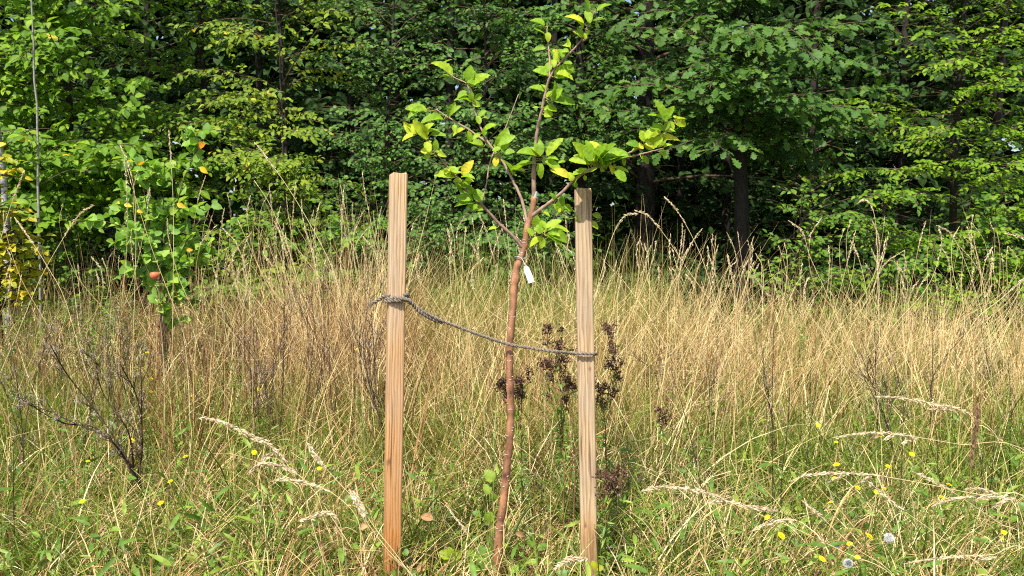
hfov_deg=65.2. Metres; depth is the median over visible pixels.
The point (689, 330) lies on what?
grass stalk
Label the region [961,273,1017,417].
grass stalk
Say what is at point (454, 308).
grass stalk
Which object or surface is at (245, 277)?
grass stalk
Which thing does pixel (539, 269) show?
grass stalk
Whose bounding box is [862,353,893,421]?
bare weed
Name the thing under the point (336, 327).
dry grass
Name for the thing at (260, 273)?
grass stalk
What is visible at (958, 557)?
grass stalk
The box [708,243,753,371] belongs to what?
grass stalk
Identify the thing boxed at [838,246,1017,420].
grass stalk
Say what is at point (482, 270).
grass stalk
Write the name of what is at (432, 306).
grass stalk
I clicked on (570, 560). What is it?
grass stalk
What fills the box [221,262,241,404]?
grass stalk
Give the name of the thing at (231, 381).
bare weed
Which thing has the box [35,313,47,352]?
leafy weed
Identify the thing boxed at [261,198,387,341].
thicket shrub
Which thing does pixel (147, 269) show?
grass stalk
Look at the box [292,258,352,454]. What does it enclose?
bare weed
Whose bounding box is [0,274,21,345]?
grass stalk
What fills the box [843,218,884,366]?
grass stalk
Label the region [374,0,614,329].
tree
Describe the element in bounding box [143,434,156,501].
leafy weed
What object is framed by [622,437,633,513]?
leafy weed
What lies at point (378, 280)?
grass stalk
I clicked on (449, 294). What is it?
grass stalk
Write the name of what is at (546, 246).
thicket shrub
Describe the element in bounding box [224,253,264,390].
grass stalk
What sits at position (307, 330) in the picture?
bare weed
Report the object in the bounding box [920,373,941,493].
bare weed
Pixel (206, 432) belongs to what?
leafy weed
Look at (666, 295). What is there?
grass stalk
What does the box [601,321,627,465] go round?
withered weed
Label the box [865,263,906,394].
grass stalk
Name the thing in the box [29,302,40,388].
leafy weed
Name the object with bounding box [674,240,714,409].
grass stalk
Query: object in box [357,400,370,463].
leafy weed
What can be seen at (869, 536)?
yellow flower
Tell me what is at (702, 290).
grass stalk
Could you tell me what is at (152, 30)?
forest tree
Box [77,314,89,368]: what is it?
leafy weed
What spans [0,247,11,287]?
grass stalk
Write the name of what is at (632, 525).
broken weed
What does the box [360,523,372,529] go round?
fallen leaf
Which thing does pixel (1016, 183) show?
maple tree
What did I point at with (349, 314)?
grass stalk
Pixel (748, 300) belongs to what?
grass stalk
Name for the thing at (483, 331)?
grass stalk
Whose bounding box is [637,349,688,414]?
bare weed
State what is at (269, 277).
grass stalk
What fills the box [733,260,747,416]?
grass stalk
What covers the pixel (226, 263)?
grass stalk
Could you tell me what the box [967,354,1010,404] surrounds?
bare weed
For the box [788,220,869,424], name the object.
grass stalk
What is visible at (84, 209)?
grass stalk
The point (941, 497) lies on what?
yellow flower
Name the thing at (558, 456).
leafy weed
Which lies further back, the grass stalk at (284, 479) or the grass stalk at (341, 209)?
the grass stalk at (341, 209)
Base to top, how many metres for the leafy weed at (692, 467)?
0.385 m
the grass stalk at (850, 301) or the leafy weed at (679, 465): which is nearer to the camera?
the leafy weed at (679, 465)
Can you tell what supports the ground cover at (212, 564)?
on the meadow ground at (142, 300)
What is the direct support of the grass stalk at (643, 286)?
on the meadow ground at (142, 300)
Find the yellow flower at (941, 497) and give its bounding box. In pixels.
[917,496,944,541]
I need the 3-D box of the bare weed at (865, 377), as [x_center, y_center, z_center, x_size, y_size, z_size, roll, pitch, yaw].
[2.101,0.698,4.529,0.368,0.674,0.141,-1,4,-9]
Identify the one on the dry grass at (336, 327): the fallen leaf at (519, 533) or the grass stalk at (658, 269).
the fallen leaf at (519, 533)
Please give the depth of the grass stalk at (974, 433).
1.27 m
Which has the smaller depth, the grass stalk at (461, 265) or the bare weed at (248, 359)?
the bare weed at (248, 359)
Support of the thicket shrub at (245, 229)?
on the meadow ground at (142, 300)
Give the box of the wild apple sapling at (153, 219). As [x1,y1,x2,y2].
[84,122,222,394]
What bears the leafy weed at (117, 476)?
on the meadow ground at (142, 300)
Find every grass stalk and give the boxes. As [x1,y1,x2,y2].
[0,170,24,240]
[0,204,93,373]
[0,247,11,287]
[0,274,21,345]
[0,275,10,311]
[3,212,79,388]
[12,263,27,390]
[14,217,101,441]
[24,258,103,424]
[35,217,95,370]
[37,281,59,375]
[39,244,75,355]
[59,204,149,362]
[63,271,98,391]
[77,265,111,352]
[98,189,150,400]
[105,253,183,357]
[111,161,128,428]
[120,146,135,419]
[127,169,206,408]
[129,232,170,398]
[133,170,204,383]
[149,263,239,413]
[163,278,261,378]
[166,219,227,385]
[168,131,176,387]
[184,236,283,426]
[185,176,205,346]
[185,263,218,377]
[193,192,231,355]
[196,225,274,392]
[199,416,327,574]
[201,211,221,353]
[202,228,247,403]
[206,242,272,374]
[211,254,242,337]
[216,209,224,291]
[221,248,260,377]
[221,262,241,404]
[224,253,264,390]
[230,248,258,343]
[231,255,300,409]
[237,219,319,409]
[237,263,342,413]
[238,244,272,342]
[242,235,323,403]
[243,256,345,375]
[246,195,346,404]
[254,142,377,472]
[254,180,315,415]
[258,231,297,352]
[258,461,365,575]
[259,191,317,372]
[259,257,279,356]
[262,242,359,393]
[264,226,322,346]
[268,256,307,391]
[269,187,282,334]
[272,476,380,575]
[274,206,307,369]
[275,223,292,372]
[281,223,300,354]
[282,258,350,354]
[285,233,356,433]
[286,197,323,340]
[291,182,296,367]
[300,510,347,575]
[301,199,376,350]
[304,229,319,410]
[306,260,325,363]
[306,442,411,575]
[310,211,410,338]
[310,269,368,433]
[313,203,344,421]
[314,234,359,372]
[316,236,379,407]
[332,265,384,378]
[336,187,345,360]
[339,245,450,410]
[340,185,367,339]
[340,199,361,343]
[346,246,367,386]
[349,489,412,575]
[350,229,385,367]
[352,204,424,332]
[353,211,382,308]
[353,218,418,366]
[362,172,437,430]
[367,206,381,359]
[374,251,381,337]
[406,281,493,378]
[410,248,455,375]
[415,254,495,374]
[424,224,454,362]
[424,242,476,343]
[430,254,527,375]
[436,269,496,340]
[438,271,510,399]
[446,256,473,372]
[446,506,493,575]
[447,228,465,370]
[449,242,478,407]
[451,236,535,414]
[455,215,542,358]
[457,221,498,367]
[457,224,503,389]
[457,229,465,429]
[459,243,575,417]
[464,266,492,407]
[471,257,595,403]
[472,218,505,347]
[477,225,505,379]
[478,213,503,365]
[481,215,526,420]
[503,199,520,370]
[514,244,647,396]
[516,223,620,357]
[533,258,566,447]
[534,211,555,337]
[534,260,616,411]
[550,556,587,574]
[552,247,642,408]
[555,242,576,322]
[556,275,603,388]
[559,250,641,392]
[565,218,655,376]
[593,213,636,303]
[597,276,621,347]
[602,242,643,378]
[607,241,656,349]
[609,266,660,405]
[621,268,672,356]
[625,226,682,385]
[635,210,777,426]
[636,237,731,419]
[640,273,714,410]
[641,485,892,575]
[646,246,738,416]
[646,282,703,404]
[651,272,750,422]
[652,254,729,412]
[657,246,709,397]
[660,233,684,341]
[664,196,739,445]
[667,274,699,415]
[668,234,718,422]
[672,250,753,398]
[672,268,710,394]
[672,275,726,386]
[673,229,701,397]
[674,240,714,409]
[677,243,750,416]
[677,249,713,418]
[696,253,763,421]
[706,257,719,395]
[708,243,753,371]
[710,246,717,363]
[711,234,760,422]
[719,260,770,403]
[726,256,735,402]
[728,235,740,358]
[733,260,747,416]
[737,263,753,390]
[738,234,766,390]
[748,237,759,352]
[748,243,786,406]
[752,264,794,415]
[754,276,886,434]
[768,260,814,361]
[772,287,893,413]
[775,278,787,362]
[778,246,795,396]
[781,238,886,438]
[784,273,867,392]
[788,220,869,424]
[789,291,833,368]
[789,471,1023,508]
[791,244,854,420]
[795,245,830,430]
[799,263,826,392]
[801,500,894,575]
[803,278,879,421]
[809,218,898,407]
[815,231,855,396]
[817,221,879,391]
[833,429,1023,449]
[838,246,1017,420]
[839,228,890,376]
[840,228,943,402]
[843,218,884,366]
[845,232,888,361]
[846,220,882,350]
[850,240,866,405]
[855,249,879,396]
[857,252,905,447]
[857,263,898,422]
[858,199,882,430]
[860,240,878,387]
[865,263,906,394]
[866,280,896,385]
[868,481,990,575]
[872,250,907,343]
[877,396,1023,524]
[892,285,991,375]
[894,222,925,408]
[894,261,933,348]
[895,282,1021,411]
[900,275,964,391]
[900,284,1019,395]
[901,289,935,365]
[904,545,1023,563]
[906,236,980,390]
[910,274,929,353]
[912,471,1023,535]
[923,251,950,355]
[928,273,960,394]
[931,487,1023,509]
[932,278,1023,425]
[935,222,994,362]
[936,225,1002,399]
[951,223,991,402]
[951,226,1023,386]
[958,245,1016,361]
[959,251,996,385]
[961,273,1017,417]
[963,404,980,575]
[966,227,1013,378]
[969,215,984,352]
[974,235,1016,344]
[976,233,999,392]
[978,253,1003,385]
[981,247,1020,408]
[993,264,1020,312]
[1004,232,1023,239]
[1006,246,1023,376]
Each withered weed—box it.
[493,365,533,529]
[537,323,577,522]
[591,464,629,575]
[595,355,624,525]
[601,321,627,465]
[653,405,673,499]
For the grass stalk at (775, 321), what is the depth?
4.93 m
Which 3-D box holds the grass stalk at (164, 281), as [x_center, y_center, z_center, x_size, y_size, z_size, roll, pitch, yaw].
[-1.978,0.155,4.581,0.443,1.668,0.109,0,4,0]
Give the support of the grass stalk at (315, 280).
on the meadow ground at (142, 300)
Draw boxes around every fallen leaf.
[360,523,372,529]
[417,564,428,571]
[421,513,437,522]
[511,531,523,536]
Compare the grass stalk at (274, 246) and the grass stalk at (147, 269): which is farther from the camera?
the grass stalk at (274, 246)
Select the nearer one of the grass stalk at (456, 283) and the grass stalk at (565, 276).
the grass stalk at (565, 276)
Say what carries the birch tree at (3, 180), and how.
on the meadow ground at (142, 300)
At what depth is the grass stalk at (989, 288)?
5.56 m
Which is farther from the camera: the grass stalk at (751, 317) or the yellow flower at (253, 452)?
the grass stalk at (751, 317)
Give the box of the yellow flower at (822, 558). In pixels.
[808,556,825,575]
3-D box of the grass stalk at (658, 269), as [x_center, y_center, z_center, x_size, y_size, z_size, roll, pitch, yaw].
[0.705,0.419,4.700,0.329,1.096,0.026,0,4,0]
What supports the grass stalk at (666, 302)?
on the meadow ground at (142, 300)
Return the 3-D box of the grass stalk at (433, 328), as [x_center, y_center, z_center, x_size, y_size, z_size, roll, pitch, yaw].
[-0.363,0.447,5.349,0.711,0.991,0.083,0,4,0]
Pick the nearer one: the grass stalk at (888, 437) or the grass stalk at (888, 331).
the grass stalk at (888, 437)
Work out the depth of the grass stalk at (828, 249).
5.08 m
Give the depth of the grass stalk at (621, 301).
4.87 m
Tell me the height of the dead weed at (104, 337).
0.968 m
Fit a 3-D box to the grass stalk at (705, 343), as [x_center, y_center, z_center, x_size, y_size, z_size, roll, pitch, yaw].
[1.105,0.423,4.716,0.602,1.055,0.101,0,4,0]
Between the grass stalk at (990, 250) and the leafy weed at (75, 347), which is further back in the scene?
the leafy weed at (75, 347)
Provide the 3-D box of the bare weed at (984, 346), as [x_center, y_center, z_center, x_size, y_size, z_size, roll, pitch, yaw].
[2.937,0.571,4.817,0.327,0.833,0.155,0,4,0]
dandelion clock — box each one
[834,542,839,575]
[843,558,852,575]
[883,533,893,575]
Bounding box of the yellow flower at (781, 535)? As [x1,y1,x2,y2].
[742,532,784,575]
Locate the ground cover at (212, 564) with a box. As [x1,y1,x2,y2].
[0,337,1023,575]
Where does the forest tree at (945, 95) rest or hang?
on the meadow ground at (142, 300)
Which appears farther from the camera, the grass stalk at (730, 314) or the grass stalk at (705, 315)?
the grass stalk at (705, 315)
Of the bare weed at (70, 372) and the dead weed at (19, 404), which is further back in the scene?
the bare weed at (70, 372)
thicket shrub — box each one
[0,224,65,332]
[10,210,142,347]
[175,205,327,352]
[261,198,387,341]
[381,185,493,336]
[483,191,613,335]
[597,258,687,340]
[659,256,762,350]
[737,180,863,354]
[787,172,950,355]
[912,187,1023,352]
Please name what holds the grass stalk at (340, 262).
on the meadow ground at (142, 300)
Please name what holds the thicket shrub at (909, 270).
on the meadow ground at (142, 300)
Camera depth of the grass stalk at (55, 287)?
6.18 m
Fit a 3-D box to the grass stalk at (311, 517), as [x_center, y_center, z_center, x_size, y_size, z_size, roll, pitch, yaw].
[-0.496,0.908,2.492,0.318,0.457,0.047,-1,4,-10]
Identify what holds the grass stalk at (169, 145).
on the meadow ground at (142, 300)
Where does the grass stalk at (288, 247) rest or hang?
on the meadow ground at (142, 300)
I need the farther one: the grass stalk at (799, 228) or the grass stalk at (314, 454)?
the grass stalk at (799, 228)
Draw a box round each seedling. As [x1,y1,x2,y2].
[439,547,461,572]
[476,545,492,575]
[483,470,496,570]
[591,561,603,575]
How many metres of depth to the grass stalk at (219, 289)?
6.08 m
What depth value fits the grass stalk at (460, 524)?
2.67 m
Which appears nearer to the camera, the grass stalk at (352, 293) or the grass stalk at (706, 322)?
the grass stalk at (706, 322)
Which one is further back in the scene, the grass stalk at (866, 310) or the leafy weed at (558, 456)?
the grass stalk at (866, 310)
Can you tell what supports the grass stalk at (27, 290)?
on the meadow ground at (142, 300)
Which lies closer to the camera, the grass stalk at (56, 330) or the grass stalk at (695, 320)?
the grass stalk at (695, 320)
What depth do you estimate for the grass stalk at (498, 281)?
4.80 m
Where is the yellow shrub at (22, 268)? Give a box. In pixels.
[0,142,55,402]
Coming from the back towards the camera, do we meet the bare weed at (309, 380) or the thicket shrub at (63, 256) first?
the thicket shrub at (63, 256)
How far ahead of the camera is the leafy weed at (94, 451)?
3.72 m
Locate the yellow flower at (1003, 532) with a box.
[1001,530,1006,562]
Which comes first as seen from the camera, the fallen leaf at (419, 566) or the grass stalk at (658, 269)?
the fallen leaf at (419, 566)
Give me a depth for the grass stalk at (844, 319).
4.56 m
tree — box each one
[0,0,206,332]
[0,0,275,344]
[0,36,107,286]
[0,128,53,347]
[2,0,204,297]
[11,0,301,323]
[53,0,334,316]
[98,0,422,299]
[137,0,386,338]
[199,0,500,304]
[288,0,502,323]
[289,0,622,315]
[290,0,518,290]
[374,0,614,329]
[402,0,685,575]
[429,0,712,308]
[443,0,724,333]
[506,0,832,305]
[569,0,788,301]
[588,0,909,337]
[597,0,893,311]
[668,0,983,319]
[751,0,1023,341]
[767,0,1023,296]
[820,0,1023,297]
[823,0,1023,300]
[932,29,1023,293]
[1003,175,1023,187]
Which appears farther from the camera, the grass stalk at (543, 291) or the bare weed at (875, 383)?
the grass stalk at (543, 291)
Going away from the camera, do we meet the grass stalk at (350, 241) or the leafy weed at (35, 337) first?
the leafy weed at (35, 337)
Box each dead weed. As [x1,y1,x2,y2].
[0,312,59,484]
[6,445,27,543]
[11,333,158,512]
[51,294,138,421]
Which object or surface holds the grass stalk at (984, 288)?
on the meadow ground at (142, 300)
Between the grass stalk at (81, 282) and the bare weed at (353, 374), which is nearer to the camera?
the bare weed at (353, 374)
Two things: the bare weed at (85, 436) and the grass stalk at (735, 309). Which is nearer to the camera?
the bare weed at (85, 436)
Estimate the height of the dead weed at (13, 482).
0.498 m
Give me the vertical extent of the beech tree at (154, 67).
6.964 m
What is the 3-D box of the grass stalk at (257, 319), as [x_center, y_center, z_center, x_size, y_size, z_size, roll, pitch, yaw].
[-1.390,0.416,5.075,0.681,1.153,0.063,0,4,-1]
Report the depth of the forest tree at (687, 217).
15.61 m
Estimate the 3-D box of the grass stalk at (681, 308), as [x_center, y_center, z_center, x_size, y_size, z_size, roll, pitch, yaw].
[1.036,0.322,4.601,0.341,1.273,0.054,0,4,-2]
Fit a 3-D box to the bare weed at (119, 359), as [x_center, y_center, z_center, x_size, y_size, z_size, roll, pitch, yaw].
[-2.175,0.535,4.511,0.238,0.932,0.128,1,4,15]
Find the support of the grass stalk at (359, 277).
on the meadow ground at (142, 300)
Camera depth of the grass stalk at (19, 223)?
4.21 m
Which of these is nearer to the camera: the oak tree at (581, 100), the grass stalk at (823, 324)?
the grass stalk at (823, 324)
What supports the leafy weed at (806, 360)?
on the meadow ground at (142, 300)
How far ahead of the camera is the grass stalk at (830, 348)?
4.70 m
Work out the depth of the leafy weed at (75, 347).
5.58 m
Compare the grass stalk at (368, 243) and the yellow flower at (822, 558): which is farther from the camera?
the grass stalk at (368, 243)
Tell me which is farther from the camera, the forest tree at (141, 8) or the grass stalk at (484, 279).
the forest tree at (141, 8)
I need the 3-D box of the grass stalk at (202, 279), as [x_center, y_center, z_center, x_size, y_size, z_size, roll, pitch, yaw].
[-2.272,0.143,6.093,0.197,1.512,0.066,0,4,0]
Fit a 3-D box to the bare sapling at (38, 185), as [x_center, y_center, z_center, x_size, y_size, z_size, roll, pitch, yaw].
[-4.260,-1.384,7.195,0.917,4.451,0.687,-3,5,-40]
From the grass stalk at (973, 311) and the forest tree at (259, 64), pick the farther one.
the forest tree at (259, 64)
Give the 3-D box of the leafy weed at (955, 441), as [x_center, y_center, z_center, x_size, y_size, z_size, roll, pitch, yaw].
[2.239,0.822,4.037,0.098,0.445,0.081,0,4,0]
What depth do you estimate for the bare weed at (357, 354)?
4.99 m
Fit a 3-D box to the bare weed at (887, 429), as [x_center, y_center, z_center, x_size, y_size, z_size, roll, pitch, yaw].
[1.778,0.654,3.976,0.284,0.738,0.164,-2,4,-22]
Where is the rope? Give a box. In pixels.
[365,292,598,357]
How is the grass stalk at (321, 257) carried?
on the meadow ground at (142, 300)
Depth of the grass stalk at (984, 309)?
4.90 m
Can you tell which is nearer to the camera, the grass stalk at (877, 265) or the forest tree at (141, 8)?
the grass stalk at (877, 265)
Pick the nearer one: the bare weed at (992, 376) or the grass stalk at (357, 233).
the bare weed at (992, 376)
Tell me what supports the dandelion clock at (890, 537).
on the meadow ground at (142, 300)
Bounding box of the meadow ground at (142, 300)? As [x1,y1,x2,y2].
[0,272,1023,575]
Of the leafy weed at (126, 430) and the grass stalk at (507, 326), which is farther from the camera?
the grass stalk at (507, 326)
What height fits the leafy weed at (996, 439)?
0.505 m
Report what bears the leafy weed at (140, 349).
on the meadow ground at (142, 300)
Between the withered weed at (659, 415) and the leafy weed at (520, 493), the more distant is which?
the withered weed at (659, 415)
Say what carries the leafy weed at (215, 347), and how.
on the meadow ground at (142, 300)
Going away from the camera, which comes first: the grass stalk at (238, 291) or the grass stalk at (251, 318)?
the grass stalk at (251, 318)
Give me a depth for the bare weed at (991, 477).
3.36 m
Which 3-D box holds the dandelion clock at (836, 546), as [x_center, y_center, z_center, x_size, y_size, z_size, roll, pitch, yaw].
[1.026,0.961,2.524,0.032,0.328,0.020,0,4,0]
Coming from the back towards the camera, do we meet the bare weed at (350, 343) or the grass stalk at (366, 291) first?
the grass stalk at (366, 291)
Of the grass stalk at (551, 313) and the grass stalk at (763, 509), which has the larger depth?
the grass stalk at (551, 313)
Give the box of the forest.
[0,0,1023,294]
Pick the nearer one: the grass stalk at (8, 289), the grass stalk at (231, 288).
the grass stalk at (8, 289)
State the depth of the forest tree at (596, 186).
12.07 m
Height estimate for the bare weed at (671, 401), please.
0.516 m
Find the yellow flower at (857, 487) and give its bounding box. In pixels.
[832,486,859,529]
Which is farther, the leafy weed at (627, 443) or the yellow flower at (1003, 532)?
the leafy weed at (627, 443)
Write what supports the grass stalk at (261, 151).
on the meadow ground at (142, 300)
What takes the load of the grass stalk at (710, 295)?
on the meadow ground at (142, 300)
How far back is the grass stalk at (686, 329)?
5.20 m
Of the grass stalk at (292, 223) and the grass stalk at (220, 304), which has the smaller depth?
the grass stalk at (220, 304)
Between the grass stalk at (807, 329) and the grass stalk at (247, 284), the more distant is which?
the grass stalk at (247, 284)
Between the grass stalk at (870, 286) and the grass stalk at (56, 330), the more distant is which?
the grass stalk at (870, 286)
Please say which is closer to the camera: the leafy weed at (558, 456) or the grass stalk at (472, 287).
the leafy weed at (558, 456)
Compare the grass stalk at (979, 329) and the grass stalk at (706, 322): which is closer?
the grass stalk at (706, 322)
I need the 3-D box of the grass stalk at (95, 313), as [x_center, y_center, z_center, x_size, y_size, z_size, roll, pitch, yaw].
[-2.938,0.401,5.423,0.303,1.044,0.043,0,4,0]
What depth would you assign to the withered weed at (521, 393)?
3.35 m
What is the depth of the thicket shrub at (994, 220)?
7.42 m
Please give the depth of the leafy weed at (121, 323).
6.17 m
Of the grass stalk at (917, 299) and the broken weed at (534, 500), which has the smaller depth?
the broken weed at (534, 500)
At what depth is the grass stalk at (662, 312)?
4.83 m
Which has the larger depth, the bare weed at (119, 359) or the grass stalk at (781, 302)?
the grass stalk at (781, 302)
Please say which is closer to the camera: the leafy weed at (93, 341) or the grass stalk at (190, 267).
the leafy weed at (93, 341)
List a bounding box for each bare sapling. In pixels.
[4,0,96,339]
[188,0,315,298]
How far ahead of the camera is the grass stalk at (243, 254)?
4.65 m
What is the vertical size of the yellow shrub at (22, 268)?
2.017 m
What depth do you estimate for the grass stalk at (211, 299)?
5.14 m
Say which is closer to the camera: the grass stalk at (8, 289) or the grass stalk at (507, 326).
the grass stalk at (507, 326)
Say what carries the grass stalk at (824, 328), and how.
on the meadow ground at (142, 300)
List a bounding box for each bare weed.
[16,321,90,425]
[23,345,52,403]
[50,328,91,407]
[58,326,92,413]
[60,309,130,438]
[81,335,106,470]
[89,313,135,472]
[101,301,148,452]
[115,316,134,412]
[174,314,217,451]
[195,296,211,389]
[207,337,277,437]
[215,311,254,398]
[220,295,264,439]
[237,321,273,457]
[240,302,277,437]
[250,316,298,461]
[250,335,278,461]
[261,288,292,387]
[267,289,310,451]
[287,322,326,439]
[290,269,320,398]
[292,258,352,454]
[297,269,336,427]
[298,295,333,422]
[334,300,380,407]
[344,275,385,410]
[345,309,370,440]
[345,322,375,409]
[346,311,384,438]
[353,314,384,457]
[355,281,386,397]
[622,337,681,399]
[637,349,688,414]
[665,373,682,437]
[669,361,704,519]
[669,423,750,528]
[691,345,731,461]
[698,357,727,403]
[752,343,782,465]
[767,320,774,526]
[775,383,795,518]
[801,374,819,485]
[840,346,897,477]
[853,352,913,435]
[860,317,889,431]
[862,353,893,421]
[869,351,906,467]
[893,391,907,533]
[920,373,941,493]
[922,310,970,457]
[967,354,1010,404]
[973,315,1012,424]
[977,416,1003,532]
[998,352,1012,494]
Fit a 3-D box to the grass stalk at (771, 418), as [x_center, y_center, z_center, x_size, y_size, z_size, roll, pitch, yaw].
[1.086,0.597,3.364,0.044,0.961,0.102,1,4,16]
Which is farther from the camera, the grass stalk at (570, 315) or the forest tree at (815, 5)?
the forest tree at (815, 5)
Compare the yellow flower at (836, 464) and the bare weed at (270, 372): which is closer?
the yellow flower at (836, 464)
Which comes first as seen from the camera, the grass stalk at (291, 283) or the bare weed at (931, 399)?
the bare weed at (931, 399)
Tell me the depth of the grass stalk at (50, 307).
5.59 m
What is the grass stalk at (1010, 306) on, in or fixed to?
on the meadow ground at (142, 300)
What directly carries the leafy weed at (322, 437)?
on the meadow ground at (142, 300)
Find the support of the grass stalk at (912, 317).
on the meadow ground at (142, 300)
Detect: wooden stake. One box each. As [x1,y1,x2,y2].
[383,172,407,575]
[574,187,597,575]
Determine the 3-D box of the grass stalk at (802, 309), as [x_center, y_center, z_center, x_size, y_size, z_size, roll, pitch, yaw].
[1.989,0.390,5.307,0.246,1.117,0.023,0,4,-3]
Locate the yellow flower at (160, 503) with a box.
[157,501,179,545]
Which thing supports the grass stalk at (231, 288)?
on the meadow ground at (142, 300)
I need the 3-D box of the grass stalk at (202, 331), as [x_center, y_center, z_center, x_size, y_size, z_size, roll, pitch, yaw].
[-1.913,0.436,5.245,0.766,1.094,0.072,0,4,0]
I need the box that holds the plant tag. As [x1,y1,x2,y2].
[515,256,533,282]
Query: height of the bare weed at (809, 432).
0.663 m
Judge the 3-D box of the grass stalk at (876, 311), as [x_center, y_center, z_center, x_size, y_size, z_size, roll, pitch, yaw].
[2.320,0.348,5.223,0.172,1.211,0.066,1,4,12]
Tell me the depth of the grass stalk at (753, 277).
5.15 m
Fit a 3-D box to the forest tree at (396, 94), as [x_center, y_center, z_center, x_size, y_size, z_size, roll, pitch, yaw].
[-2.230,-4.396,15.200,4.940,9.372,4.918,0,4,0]
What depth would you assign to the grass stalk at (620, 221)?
4.39 m
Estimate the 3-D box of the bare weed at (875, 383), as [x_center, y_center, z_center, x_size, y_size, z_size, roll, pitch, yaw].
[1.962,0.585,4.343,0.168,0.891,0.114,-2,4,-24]
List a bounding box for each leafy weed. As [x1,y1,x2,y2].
[1,279,12,379]
[3,300,28,386]
[5,338,16,401]
[26,463,39,502]
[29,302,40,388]
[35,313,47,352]
[57,435,72,508]
[66,299,74,374]
[66,321,79,386]
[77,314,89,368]
[77,403,89,509]
[79,292,96,340]
[82,318,92,380]
[87,307,107,385]
[88,301,98,373]
[88,403,101,499]
[91,283,107,348]
[100,297,114,391]
[102,296,110,372]
[106,278,118,359]
[109,295,120,388]
[110,440,122,516]
[111,290,126,358]
[120,385,130,488]
[125,281,138,386]
[133,316,148,393]
[141,388,160,509]
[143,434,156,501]
[166,385,181,515]
[203,392,215,467]
[208,320,220,387]
[229,359,238,455]
[231,363,244,482]
[318,436,329,476]
[356,387,367,485]
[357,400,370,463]
[513,464,528,527]
[553,392,564,496]
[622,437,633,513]
[647,434,661,509]
[674,447,686,489]
[680,444,691,511]
[688,437,699,504]
[790,323,805,407]
[800,335,815,401]
[879,372,886,480]
[945,352,956,440]
[950,412,959,481]
[984,324,996,369]
[989,361,1002,428]
[995,401,1004,488]
[1004,387,1015,481]
[1016,396,1023,475]
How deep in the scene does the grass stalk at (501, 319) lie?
4.77 m
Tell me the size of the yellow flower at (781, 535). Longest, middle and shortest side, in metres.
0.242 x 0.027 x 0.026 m
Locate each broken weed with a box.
[533,449,536,571]
[540,466,542,555]
[562,448,565,544]
[568,437,570,540]
[571,448,575,556]
[631,488,634,574]
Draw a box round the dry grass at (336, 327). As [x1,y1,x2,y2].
[0,151,1023,575]
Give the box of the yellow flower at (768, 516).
[764,515,797,551]
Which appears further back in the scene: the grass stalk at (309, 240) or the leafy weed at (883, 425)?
the grass stalk at (309, 240)
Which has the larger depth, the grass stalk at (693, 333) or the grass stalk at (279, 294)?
the grass stalk at (279, 294)
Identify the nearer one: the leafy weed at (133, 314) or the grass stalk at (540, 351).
the grass stalk at (540, 351)
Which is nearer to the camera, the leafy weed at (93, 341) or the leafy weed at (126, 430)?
the leafy weed at (126, 430)
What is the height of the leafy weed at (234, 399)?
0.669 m
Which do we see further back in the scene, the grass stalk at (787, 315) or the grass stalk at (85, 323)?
the grass stalk at (787, 315)
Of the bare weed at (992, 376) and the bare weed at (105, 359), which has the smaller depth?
the bare weed at (105, 359)
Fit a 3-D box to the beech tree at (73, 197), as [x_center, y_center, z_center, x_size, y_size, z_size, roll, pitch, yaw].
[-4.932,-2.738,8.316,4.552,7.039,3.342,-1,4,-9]
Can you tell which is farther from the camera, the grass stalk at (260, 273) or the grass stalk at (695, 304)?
the grass stalk at (260, 273)
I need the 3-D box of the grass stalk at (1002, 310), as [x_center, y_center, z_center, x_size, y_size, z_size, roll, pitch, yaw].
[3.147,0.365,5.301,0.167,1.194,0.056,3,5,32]
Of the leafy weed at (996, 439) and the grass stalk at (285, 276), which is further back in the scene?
the grass stalk at (285, 276)
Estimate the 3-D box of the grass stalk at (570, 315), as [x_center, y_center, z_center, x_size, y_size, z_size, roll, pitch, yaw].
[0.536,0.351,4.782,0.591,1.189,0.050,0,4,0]
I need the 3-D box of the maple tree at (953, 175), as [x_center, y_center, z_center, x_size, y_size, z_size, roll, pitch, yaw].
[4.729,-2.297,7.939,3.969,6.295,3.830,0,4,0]
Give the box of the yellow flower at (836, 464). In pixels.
[833,463,849,516]
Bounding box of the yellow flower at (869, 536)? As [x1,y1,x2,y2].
[828,533,872,574]
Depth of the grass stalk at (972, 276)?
5.91 m
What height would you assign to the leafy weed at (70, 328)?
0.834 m
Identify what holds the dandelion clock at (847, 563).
on the meadow ground at (142, 300)
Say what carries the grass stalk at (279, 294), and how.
on the meadow ground at (142, 300)
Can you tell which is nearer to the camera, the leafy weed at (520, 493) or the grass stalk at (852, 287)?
the leafy weed at (520, 493)
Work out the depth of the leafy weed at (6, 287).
5.26 m
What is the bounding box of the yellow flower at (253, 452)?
[246,450,256,483]
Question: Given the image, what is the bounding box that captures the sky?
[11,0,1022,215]
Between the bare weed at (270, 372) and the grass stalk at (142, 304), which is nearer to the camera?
the bare weed at (270, 372)
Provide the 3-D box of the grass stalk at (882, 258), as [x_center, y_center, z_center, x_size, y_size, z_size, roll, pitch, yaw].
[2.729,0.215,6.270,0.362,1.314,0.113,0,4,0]
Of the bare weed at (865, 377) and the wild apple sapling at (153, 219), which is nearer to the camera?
the bare weed at (865, 377)
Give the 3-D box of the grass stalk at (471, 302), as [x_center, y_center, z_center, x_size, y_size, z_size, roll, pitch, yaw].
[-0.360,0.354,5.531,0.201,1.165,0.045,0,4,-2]

